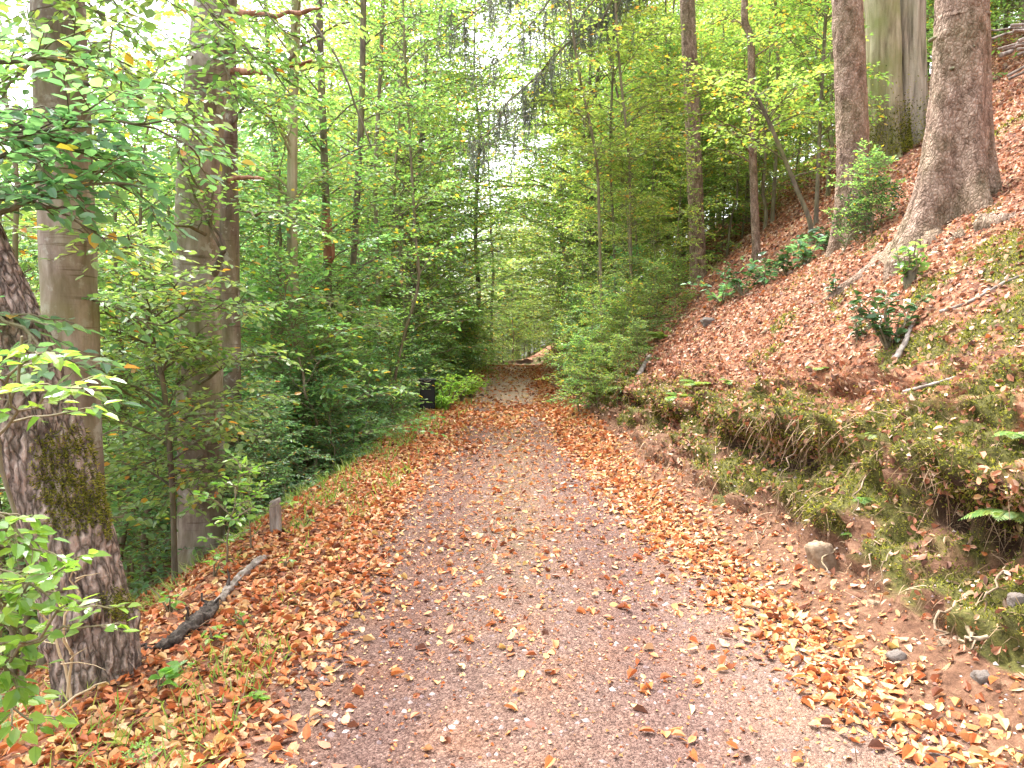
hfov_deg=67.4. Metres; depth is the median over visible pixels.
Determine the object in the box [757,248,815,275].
shrub
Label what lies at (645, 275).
bush
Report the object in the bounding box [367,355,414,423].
bush
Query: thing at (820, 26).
leafy tree
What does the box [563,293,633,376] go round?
bush
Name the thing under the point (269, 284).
young tree
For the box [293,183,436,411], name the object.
young tree
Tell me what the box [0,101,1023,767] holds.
fallen leaves
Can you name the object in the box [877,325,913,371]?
fallen branch
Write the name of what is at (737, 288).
shrub
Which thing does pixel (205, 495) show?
seedling
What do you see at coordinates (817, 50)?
leafy tree
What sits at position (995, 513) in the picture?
fern
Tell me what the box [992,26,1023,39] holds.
dead branch
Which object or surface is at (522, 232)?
leafy tree
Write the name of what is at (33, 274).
tall tree
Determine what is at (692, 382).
fern
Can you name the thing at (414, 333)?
bush
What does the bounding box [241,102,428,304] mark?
tall tree
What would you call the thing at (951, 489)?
moss
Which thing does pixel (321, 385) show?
bush
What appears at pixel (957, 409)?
hillside fragments
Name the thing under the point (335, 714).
pebbles
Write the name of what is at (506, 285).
tall tree
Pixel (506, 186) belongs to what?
leafy tree
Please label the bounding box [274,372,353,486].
bush
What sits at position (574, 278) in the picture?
young tree
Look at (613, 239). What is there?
young tree
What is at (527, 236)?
tall tree
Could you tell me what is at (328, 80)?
tall tree
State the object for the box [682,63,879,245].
slender tree
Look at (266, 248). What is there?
young tree
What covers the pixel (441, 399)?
leafy plant
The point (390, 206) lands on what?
leafy tree
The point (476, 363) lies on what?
bush
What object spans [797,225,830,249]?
shrub
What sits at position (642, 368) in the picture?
fallen branch
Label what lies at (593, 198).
young tree
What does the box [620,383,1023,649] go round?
rootlets
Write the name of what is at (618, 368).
bush
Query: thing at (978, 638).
hanging root
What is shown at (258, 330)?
young tree
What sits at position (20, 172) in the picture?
tall tree
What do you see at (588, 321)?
young tree
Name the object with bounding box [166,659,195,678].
plant
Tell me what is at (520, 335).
tall tree
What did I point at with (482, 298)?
tall tree
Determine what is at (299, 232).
young tree
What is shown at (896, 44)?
twin beech
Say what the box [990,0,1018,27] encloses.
leafy tree
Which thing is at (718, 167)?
young tree
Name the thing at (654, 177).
slender tree
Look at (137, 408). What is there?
leafy tree
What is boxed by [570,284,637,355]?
bush
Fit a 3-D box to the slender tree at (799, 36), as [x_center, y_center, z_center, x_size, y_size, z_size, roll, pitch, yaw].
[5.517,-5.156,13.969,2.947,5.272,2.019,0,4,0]
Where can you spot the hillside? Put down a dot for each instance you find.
(987, 626)
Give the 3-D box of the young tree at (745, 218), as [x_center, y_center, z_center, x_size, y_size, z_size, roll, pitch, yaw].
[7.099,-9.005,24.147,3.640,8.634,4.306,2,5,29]
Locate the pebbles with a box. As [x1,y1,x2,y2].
[231,453,1023,767]
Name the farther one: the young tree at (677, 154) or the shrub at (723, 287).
the young tree at (677, 154)
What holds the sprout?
on the hillside
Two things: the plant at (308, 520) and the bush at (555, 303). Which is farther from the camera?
the bush at (555, 303)
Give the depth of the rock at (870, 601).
4.38 m
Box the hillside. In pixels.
[487,22,1023,677]
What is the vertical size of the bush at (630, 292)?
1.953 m
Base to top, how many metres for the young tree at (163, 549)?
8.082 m
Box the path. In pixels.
[15,364,1023,767]
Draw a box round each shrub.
[681,275,747,304]
[713,261,769,295]
[740,256,798,285]
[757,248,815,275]
[785,234,827,263]
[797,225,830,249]
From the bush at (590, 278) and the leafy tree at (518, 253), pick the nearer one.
the bush at (590, 278)
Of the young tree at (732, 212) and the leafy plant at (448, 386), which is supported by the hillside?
the young tree at (732, 212)
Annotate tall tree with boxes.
[0,77,139,617]
[0,123,137,634]
[6,209,140,621]
[26,150,163,452]
[98,189,170,559]
[104,78,308,467]
[105,130,250,539]
[238,46,434,386]
[238,47,305,241]
[240,1,446,342]
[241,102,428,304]
[265,9,484,399]
[275,0,567,357]
[309,26,551,350]
[380,90,516,314]
[390,88,522,389]
[404,140,501,316]
[410,0,561,367]
[421,135,504,304]
[438,69,556,363]
[443,252,519,360]
[444,224,509,348]
[462,256,520,353]
[463,209,540,353]
[463,273,504,358]
[470,220,542,359]
[478,190,548,359]
[478,278,521,357]
[481,168,554,359]
[481,220,538,356]
[483,256,540,360]
[486,0,620,341]
[486,258,546,360]
[487,275,539,357]
[488,163,554,348]
[500,229,555,355]
[502,245,550,354]
[503,219,552,354]
[503,282,547,359]
[506,237,557,346]
[510,174,579,318]
[514,7,681,289]
[517,192,559,318]
[521,198,609,325]
[553,0,663,255]
[672,1,816,224]
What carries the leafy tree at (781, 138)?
on the hillside
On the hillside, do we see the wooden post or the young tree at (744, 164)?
the young tree at (744, 164)
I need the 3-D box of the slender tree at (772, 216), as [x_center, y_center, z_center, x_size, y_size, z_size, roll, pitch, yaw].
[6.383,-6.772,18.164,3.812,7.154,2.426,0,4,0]
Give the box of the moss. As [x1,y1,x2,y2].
[580,110,1023,634]
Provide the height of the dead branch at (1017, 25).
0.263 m
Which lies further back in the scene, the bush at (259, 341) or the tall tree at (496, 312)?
the tall tree at (496, 312)
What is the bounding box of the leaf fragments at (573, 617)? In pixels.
[19,419,1023,767]
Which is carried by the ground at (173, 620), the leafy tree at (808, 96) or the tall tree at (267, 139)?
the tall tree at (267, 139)
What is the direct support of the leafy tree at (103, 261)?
on the ground at (173, 620)
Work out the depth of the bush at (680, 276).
15.30 m
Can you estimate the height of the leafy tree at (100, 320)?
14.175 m
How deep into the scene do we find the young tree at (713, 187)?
29.20 m
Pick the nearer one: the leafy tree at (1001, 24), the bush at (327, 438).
the bush at (327, 438)
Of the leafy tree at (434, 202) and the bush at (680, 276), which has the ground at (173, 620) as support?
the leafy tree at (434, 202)
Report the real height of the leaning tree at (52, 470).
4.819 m
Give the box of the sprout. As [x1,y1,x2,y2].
[891,239,937,289]
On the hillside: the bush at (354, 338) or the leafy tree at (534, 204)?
the leafy tree at (534, 204)
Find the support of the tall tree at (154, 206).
on the ground at (173, 620)
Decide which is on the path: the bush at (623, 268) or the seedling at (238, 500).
the seedling at (238, 500)
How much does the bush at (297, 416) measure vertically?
2.347 m
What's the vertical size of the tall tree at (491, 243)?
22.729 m
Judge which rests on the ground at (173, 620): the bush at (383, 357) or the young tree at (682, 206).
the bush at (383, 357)
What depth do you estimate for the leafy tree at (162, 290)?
24.16 m
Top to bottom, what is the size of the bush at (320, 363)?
3.033 m
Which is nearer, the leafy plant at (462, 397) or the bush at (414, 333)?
the leafy plant at (462, 397)
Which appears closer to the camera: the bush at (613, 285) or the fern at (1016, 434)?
the fern at (1016, 434)
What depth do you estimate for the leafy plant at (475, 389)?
18.38 m
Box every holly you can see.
[824,273,840,293]
[848,286,935,347]
[848,313,871,342]
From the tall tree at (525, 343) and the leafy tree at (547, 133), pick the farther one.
the tall tree at (525, 343)
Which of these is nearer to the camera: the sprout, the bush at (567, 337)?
the sprout
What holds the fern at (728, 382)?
on the hillside
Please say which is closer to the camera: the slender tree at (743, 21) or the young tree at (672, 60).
the slender tree at (743, 21)
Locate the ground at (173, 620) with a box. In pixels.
[0,411,425,767]
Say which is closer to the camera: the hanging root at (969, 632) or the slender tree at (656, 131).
the hanging root at (969, 632)
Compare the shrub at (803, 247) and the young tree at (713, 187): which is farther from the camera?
the young tree at (713, 187)
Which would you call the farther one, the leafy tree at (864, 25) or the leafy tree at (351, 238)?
the leafy tree at (351, 238)
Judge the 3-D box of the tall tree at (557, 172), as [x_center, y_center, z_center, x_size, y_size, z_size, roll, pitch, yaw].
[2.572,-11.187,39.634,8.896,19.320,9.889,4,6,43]
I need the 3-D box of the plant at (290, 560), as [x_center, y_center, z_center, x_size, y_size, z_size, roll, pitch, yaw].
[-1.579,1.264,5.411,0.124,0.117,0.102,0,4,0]
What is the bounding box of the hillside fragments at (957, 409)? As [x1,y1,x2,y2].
[605,81,1023,509]
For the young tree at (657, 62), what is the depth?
22.64 m
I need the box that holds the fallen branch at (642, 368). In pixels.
[635,354,651,375]
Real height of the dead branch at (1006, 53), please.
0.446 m
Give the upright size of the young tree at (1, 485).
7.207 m
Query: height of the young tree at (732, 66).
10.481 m
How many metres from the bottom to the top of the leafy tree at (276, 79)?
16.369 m
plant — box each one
[148,664,180,693]
[149,586,186,611]
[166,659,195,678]
[201,624,228,644]
[202,550,225,576]
[232,610,253,625]
[242,690,270,700]
[278,556,295,566]
[295,515,314,525]
[435,370,473,405]
[435,392,453,409]
[443,374,480,400]
[458,374,489,397]
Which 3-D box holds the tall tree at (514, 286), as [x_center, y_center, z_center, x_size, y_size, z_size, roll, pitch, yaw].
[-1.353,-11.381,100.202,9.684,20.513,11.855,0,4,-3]
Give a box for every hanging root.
[711,441,720,468]
[755,527,766,551]
[778,447,797,490]
[821,549,835,576]
[852,476,866,515]
[868,542,876,579]
[875,550,891,585]
[933,600,957,646]
[958,634,988,643]
[965,625,977,649]
[983,570,1003,611]
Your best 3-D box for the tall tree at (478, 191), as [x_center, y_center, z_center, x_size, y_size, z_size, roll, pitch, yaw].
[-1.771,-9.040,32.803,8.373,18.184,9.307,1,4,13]
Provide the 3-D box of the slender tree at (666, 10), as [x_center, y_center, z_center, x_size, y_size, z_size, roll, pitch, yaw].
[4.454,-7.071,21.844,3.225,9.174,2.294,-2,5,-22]
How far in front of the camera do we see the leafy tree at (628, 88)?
35.39 m
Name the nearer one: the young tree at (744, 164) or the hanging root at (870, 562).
the hanging root at (870, 562)
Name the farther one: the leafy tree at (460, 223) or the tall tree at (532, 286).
the tall tree at (532, 286)
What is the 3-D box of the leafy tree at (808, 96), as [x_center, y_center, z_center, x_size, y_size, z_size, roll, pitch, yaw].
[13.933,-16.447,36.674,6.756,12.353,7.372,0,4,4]
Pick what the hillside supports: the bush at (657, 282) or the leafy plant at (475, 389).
the bush at (657, 282)
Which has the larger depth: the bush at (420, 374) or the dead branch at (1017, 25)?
the bush at (420, 374)
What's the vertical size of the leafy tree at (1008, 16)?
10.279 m
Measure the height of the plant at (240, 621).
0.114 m
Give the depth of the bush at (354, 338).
15.35 m
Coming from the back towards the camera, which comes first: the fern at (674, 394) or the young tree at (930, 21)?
the young tree at (930, 21)
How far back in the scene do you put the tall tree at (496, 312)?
83.50 m
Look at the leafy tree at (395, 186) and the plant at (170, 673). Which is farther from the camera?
the leafy tree at (395, 186)
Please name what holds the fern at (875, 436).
on the hillside
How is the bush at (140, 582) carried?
on the ground at (173, 620)
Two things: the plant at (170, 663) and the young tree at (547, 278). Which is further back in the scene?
the young tree at (547, 278)
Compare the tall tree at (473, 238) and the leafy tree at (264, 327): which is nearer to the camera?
the leafy tree at (264, 327)
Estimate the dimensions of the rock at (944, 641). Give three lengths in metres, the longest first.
0.076 x 0.074 x 0.074 m
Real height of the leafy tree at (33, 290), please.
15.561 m
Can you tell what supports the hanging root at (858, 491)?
hanging from the hillside
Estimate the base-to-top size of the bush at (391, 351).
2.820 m
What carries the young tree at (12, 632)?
on the ground at (173, 620)
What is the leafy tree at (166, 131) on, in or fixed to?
on the ground at (173, 620)
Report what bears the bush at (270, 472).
on the ground at (173, 620)
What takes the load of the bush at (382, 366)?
on the ground at (173, 620)
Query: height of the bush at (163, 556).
2.604 m
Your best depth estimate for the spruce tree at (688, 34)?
15.43 m
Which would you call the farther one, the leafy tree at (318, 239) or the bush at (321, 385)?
the leafy tree at (318, 239)
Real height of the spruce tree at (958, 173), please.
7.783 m
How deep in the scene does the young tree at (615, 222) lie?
28.92 m
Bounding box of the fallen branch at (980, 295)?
[939,274,1023,312]
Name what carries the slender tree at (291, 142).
on the ground at (173, 620)
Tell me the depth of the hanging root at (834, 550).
4.89 m
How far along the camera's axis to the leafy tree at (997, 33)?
20.87 m
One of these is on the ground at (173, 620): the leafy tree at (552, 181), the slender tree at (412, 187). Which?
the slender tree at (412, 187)
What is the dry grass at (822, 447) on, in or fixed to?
on the hillside
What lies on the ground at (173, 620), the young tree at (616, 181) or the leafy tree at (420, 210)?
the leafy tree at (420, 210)
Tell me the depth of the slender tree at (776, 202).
21.36 m
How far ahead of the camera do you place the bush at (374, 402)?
13.11 m
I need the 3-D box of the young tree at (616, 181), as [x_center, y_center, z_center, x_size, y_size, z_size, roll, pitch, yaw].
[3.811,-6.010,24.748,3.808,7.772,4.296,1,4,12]
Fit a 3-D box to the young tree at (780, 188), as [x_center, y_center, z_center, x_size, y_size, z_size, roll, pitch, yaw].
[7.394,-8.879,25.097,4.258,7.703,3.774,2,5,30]
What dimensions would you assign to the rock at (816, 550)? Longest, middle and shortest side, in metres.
0.279 x 0.171 x 0.166 m
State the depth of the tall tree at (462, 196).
53.98 m
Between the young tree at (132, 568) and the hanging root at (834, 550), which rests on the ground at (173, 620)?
the young tree at (132, 568)
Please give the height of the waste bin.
0.965 m
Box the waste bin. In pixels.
[419,378,435,408]
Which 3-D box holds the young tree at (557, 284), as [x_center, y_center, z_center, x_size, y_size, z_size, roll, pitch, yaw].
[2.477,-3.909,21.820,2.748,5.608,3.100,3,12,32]
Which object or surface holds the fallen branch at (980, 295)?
on the hillside
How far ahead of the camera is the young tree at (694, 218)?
16.96 m
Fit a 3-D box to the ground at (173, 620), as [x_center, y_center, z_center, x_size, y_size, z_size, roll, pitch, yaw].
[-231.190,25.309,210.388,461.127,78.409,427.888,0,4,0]
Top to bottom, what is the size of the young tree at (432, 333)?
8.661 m
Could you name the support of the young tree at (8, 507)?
on the ground at (173, 620)
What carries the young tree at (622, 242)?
on the hillside
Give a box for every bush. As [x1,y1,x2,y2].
[109,367,292,598]
[111,373,289,572]
[168,397,289,538]
[213,393,327,519]
[224,370,334,501]
[226,236,446,485]
[241,378,308,525]
[250,365,364,493]
[253,310,372,494]
[265,333,376,468]
[270,269,435,444]
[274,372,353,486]
[275,340,374,462]
[279,370,380,471]
[302,356,409,453]
[306,314,404,442]
[320,344,408,458]
[323,355,390,462]
[325,314,407,438]
[341,361,401,440]
[357,307,446,421]
[361,339,415,425]
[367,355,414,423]
[386,343,459,415]
[388,325,445,407]
[394,355,443,412]
[407,324,448,392]
[409,303,478,394]
[423,290,492,375]
[423,308,495,373]
[425,325,480,393]
[437,334,473,375]
[438,301,496,375]
[449,323,486,368]
[453,314,482,368]
[455,307,502,375]
[456,296,515,361]
[459,307,499,367]
[477,312,512,366]
[524,305,556,348]
[532,297,567,346]
[533,298,566,346]
[534,320,598,397]
[538,295,567,340]
[539,284,608,385]
[542,327,613,411]
[556,243,654,356]
[558,255,623,338]
[559,259,606,325]
[559,341,624,406]
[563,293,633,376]
[569,274,656,367]
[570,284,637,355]
[588,264,639,333]
[591,333,638,406]
[597,254,685,344]
[603,259,673,335]
[611,316,659,365]
[652,254,699,314]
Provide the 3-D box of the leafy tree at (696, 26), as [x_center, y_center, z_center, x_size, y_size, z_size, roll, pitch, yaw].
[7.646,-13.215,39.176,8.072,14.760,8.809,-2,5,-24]
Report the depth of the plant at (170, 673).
3.58 m
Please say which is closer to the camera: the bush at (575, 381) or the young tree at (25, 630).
the young tree at (25, 630)
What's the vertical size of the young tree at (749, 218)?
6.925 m
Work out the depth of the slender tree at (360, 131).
14.09 m
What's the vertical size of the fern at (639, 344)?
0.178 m
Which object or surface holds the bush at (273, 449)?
on the ground at (173, 620)
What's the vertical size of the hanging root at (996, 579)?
0.176 m
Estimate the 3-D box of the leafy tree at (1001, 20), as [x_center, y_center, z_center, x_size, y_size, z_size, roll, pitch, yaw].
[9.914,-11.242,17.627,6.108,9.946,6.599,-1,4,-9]
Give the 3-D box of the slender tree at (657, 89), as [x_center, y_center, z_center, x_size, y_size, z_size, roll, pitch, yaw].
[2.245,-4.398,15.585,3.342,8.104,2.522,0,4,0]
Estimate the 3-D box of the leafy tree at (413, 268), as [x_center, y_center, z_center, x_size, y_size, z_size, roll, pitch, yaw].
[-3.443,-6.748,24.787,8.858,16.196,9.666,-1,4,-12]
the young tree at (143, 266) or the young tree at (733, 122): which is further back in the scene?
the young tree at (733, 122)
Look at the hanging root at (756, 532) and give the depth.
5.75 m
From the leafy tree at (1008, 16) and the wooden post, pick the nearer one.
the wooden post
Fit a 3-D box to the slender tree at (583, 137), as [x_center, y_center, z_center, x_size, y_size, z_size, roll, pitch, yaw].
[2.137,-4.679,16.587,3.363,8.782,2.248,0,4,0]
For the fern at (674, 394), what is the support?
on the hillside
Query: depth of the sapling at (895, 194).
9.77 m
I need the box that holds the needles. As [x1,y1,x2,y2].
[564,100,1023,767]
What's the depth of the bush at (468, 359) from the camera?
26.73 m
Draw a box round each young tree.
[0,0,226,668]
[0,5,300,583]
[0,26,176,675]
[0,146,169,676]
[0,201,170,664]
[0,245,167,608]
[3,0,335,588]
[12,33,328,528]
[38,200,172,595]
[96,166,275,600]
[99,26,360,524]
[100,105,318,492]
[106,355,170,584]
[135,212,302,472]
[139,66,424,466]
[175,104,376,498]
[239,106,407,406]
[240,274,312,494]
[241,148,419,430]
[241,222,372,472]
[245,92,463,422]
[245,241,319,378]
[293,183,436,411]
[307,244,390,407]
[515,181,620,380]
[516,171,596,370]
[523,174,601,339]
[539,71,661,339]
[543,149,637,326]
[551,96,650,293]
[557,98,667,300]
[564,274,623,397]
[566,90,648,282]
[570,49,688,250]
[573,77,675,280]
[575,109,685,314]
[581,181,685,339]
[583,7,747,290]
[585,41,705,261]
[595,1,730,303]
[602,101,719,303]
[609,57,715,251]
[612,0,721,247]
[617,91,741,287]
[620,191,689,325]
[622,140,726,309]
[624,13,761,269]
[632,0,743,256]
[639,0,771,229]
[644,0,778,227]
[650,49,749,248]
[653,100,739,231]
[673,0,811,256]
[681,0,824,223]
[682,0,828,193]
[683,0,835,229]
[696,8,743,226]
[701,0,797,223]
[702,0,794,214]
[702,60,794,238]
[703,1,806,214]
[706,2,833,196]
[707,48,779,213]
[710,55,793,213]
[728,0,864,195]
[751,0,834,164]
[757,1,834,184]
[770,0,864,163]
[926,0,1022,79]
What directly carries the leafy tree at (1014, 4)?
on the hillside
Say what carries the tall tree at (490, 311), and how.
on the ground at (173, 620)
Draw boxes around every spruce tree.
[394,0,707,286]
[795,0,1020,318]
[808,0,871,259]
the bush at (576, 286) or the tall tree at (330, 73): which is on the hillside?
the bush at (576, 286)
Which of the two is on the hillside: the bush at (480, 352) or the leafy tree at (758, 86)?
the leafy tree at (758, 86)
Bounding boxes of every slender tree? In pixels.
[33,246,300,581]
[157,0,400,491]
[169,0,364,495]
[238,0,438,445]
[269,0,471,446]
[302,0,497,419]
[306,0,478,426]
[496,0,658,361]
[533,0,700,324]
[535,0,690,319]
[546,0,703,344]
[599,0,715,298]
[621,0,728,244]
[658,0,832,263]
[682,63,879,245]
[684,1,784,252]
[698,0,833,221]
[736,0,893,225]
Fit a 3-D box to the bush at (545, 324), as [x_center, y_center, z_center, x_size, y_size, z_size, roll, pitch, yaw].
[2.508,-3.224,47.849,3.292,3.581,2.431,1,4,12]
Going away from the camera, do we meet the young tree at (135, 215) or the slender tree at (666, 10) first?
the young tree at (135, 215)
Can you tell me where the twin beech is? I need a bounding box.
[863,0,928,173]
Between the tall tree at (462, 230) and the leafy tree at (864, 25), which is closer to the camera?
the leafy tree at (864, 25)
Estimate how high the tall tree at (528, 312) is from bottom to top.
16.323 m
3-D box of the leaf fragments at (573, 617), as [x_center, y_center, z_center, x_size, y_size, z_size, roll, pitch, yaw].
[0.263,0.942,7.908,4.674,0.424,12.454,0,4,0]
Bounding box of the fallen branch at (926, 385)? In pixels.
[902,376,954,393]
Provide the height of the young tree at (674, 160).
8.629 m
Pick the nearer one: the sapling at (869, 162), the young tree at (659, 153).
the sapling at (869, 162)
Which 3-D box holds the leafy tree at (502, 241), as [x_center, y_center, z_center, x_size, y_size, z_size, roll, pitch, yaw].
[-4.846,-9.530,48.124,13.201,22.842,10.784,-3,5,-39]
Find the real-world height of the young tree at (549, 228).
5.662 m
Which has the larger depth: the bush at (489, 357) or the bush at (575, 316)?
the bush at (489, 357)
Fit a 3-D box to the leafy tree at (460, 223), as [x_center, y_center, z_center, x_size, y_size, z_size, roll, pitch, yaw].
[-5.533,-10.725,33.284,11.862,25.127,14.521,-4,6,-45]
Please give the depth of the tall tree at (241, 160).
35.62 m
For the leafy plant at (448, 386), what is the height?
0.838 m
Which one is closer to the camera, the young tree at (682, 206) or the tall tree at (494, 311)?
the young tree at (682, 206)
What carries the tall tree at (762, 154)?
on the hillside
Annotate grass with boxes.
[7,366,500,767]
[595,367,1019,519]
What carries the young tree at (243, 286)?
on the ground at (173, 620)
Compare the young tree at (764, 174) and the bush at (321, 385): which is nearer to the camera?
the bush at (321, 385)
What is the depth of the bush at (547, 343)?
36.85 m
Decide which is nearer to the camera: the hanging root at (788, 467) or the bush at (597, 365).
the hanging root at (788, 467)
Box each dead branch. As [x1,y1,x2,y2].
[991,27,1023,31]
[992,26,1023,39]
[998,41,1023,49]
[999,41,1017,57]
[1002,46,1023,50]
[1007,65,1023,76]
[1008,71,1023,79]
[1010,23,1023,26]
[1012,29,1023,31]
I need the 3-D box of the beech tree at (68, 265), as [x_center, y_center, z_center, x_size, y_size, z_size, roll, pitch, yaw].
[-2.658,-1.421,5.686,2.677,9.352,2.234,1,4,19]
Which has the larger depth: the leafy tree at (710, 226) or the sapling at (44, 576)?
the leafy tree at (710, 226)
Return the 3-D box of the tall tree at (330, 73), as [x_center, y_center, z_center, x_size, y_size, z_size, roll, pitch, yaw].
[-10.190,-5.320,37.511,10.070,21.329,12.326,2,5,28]
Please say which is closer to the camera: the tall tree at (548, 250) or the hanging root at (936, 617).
the hanging root at (936, 617)
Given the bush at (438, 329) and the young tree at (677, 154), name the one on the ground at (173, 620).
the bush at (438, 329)
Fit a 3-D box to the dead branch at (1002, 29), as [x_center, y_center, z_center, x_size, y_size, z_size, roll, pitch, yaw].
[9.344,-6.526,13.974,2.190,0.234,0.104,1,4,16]
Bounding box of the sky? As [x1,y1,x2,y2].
[0,0,1018,359]
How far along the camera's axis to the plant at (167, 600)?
4.66 m
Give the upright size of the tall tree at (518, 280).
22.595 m
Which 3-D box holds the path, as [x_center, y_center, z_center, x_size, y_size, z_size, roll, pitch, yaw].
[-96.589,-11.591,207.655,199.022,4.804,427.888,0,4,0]
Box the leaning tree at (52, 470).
[0,5,255,723]
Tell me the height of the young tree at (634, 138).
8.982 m
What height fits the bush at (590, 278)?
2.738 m
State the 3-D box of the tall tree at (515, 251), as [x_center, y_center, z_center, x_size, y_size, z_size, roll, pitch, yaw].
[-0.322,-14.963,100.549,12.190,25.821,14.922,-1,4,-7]
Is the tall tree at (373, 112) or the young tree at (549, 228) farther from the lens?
the tall tree at (373, 112)
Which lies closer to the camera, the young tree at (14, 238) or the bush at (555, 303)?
the young tree at (14, 238)
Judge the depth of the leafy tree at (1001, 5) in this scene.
27.01 m
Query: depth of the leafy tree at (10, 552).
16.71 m
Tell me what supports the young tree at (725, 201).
on the hillside
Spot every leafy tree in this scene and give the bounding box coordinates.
[0,122,165,633]
[0,257,140,672]
[0,258,141,672]
[2,191,128,655]
[5,140,269,597]
[19,111,306,541]
[98,257,170,564]
[101,207,267,417]
[101,239,167,557]
[109,166,320,519]
[156,1,418,393]
[239,171,386,467]
[240,231,310,495]
[248,0,564,364]
[253,0,561,374]
[266,84,481,397]
[270,0,544,411]
[283,101,469,348]
[299,0,562,407]
[303,207,396,340]
[330,135,481,392]
[372,41,521,388]
[442,0,748,321]
[452,0,734,336]
[464,46,611,315]
[491,55,668,338]
[493,3,718,313]
[511,1,705,279]
[552,10,704,267]
[603,0,739,185]
[654,3,791,228]
[679,0,829,205]
[703,0,835,177]
[706,6,833,204]
[731,0,932,85]
[758,9,834,161]
[773,0,1005,110]
[785,0,930,95]
[804,0,934,61]
[926,0,1004,80]
[926,0,1018,15]
[926,0,1023,77]
[926,8,932,75]
[932,0,1017,36]
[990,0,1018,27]
[991,0,1023,22]
[992,8,1023,25]
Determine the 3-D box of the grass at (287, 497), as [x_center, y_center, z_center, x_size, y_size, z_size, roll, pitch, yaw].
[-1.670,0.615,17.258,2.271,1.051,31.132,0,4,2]
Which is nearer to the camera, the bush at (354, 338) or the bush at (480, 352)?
the bush at (354, 338)
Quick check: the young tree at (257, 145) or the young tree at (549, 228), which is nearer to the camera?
the young tree at (257, 145)
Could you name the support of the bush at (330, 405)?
on the ground at (173, 620)
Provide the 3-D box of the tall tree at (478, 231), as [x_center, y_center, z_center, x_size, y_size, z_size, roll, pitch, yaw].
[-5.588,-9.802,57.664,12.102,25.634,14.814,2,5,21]
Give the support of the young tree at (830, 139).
on the hillside
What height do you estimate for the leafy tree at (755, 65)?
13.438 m
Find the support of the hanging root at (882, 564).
hanging from the hillside
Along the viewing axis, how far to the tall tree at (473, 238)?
63.91 m
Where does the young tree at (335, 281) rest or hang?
on the ground at (173, 620)
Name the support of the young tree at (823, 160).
on the hillside
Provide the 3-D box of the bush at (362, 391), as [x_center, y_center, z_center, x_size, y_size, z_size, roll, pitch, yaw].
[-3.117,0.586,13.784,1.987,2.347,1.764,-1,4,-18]
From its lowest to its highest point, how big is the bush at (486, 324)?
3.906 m
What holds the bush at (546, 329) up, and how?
on the hillside
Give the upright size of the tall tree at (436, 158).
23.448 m
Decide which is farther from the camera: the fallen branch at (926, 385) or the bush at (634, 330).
the bush at (634, 330)
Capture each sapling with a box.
[0,336,140,764]
[822,138,909,234]
[824,169,908,256]
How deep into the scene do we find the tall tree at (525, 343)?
89.83 m
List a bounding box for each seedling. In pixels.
[121,733,163,767]
[192,449,268,565]
[224,458,299,549]
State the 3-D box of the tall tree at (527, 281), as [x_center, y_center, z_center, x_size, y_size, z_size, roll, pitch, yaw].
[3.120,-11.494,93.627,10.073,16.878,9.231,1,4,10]
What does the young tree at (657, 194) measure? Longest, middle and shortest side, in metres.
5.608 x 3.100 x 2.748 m
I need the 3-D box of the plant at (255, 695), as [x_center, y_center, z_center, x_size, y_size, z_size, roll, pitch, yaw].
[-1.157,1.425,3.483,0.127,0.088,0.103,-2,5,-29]
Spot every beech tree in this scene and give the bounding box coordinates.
[0,0,283,488]
[91,0,381,572]
[219,7,371,533]
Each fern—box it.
[626,342,650,348]
[645,331,667,338]
[664,392,692,401]
[680,379,709,386]
[719,379,734,383]
[806,366,829,369]
[852,497,875,504]
[864,432,876,439]
[958,508,1023,523]
[994,431,1023,438]
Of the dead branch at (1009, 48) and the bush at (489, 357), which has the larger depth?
the bush at (489, 357)
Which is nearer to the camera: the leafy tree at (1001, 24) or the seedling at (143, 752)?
the seedling at (143, 752)
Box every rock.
[700,317,714,327]
[804,540,839,569]
[867,599,880,605]
[885,649,906,662]
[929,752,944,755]
[937,638,951,646]
[970,669,989,683]
[1006,592,1023,606]
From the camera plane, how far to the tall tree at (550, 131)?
64.09 m
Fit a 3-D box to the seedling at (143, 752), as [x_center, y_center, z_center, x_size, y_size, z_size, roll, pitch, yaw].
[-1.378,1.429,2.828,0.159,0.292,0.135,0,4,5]
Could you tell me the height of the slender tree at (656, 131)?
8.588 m
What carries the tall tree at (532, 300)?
on the hillside
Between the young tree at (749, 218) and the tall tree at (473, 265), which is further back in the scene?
the tall tree at (473, 265)
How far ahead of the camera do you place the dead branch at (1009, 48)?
13.51 m
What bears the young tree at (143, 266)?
on the ground at (173, 620)
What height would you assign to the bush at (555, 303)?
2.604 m
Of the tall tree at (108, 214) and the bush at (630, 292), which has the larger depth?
the tall tree at (108, 214)
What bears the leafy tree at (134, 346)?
on the ground at (173, 620)
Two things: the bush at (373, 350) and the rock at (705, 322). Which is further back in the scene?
the bush at (373, 350)
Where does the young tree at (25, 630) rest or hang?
on the ground at (173, 620)
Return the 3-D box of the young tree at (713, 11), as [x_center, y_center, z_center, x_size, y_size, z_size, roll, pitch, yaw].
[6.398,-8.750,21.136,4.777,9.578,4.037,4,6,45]
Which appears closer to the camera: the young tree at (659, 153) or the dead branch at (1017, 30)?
the dead branch at (1017, 30)
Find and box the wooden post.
[269,497,281,532]
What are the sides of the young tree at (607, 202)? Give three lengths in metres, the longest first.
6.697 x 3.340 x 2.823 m
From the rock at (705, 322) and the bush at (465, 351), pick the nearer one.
the rock at (705, 322)
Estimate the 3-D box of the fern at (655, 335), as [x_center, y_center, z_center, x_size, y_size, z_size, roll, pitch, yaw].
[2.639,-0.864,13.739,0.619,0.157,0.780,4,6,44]
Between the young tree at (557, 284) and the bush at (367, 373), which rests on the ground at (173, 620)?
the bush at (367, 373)

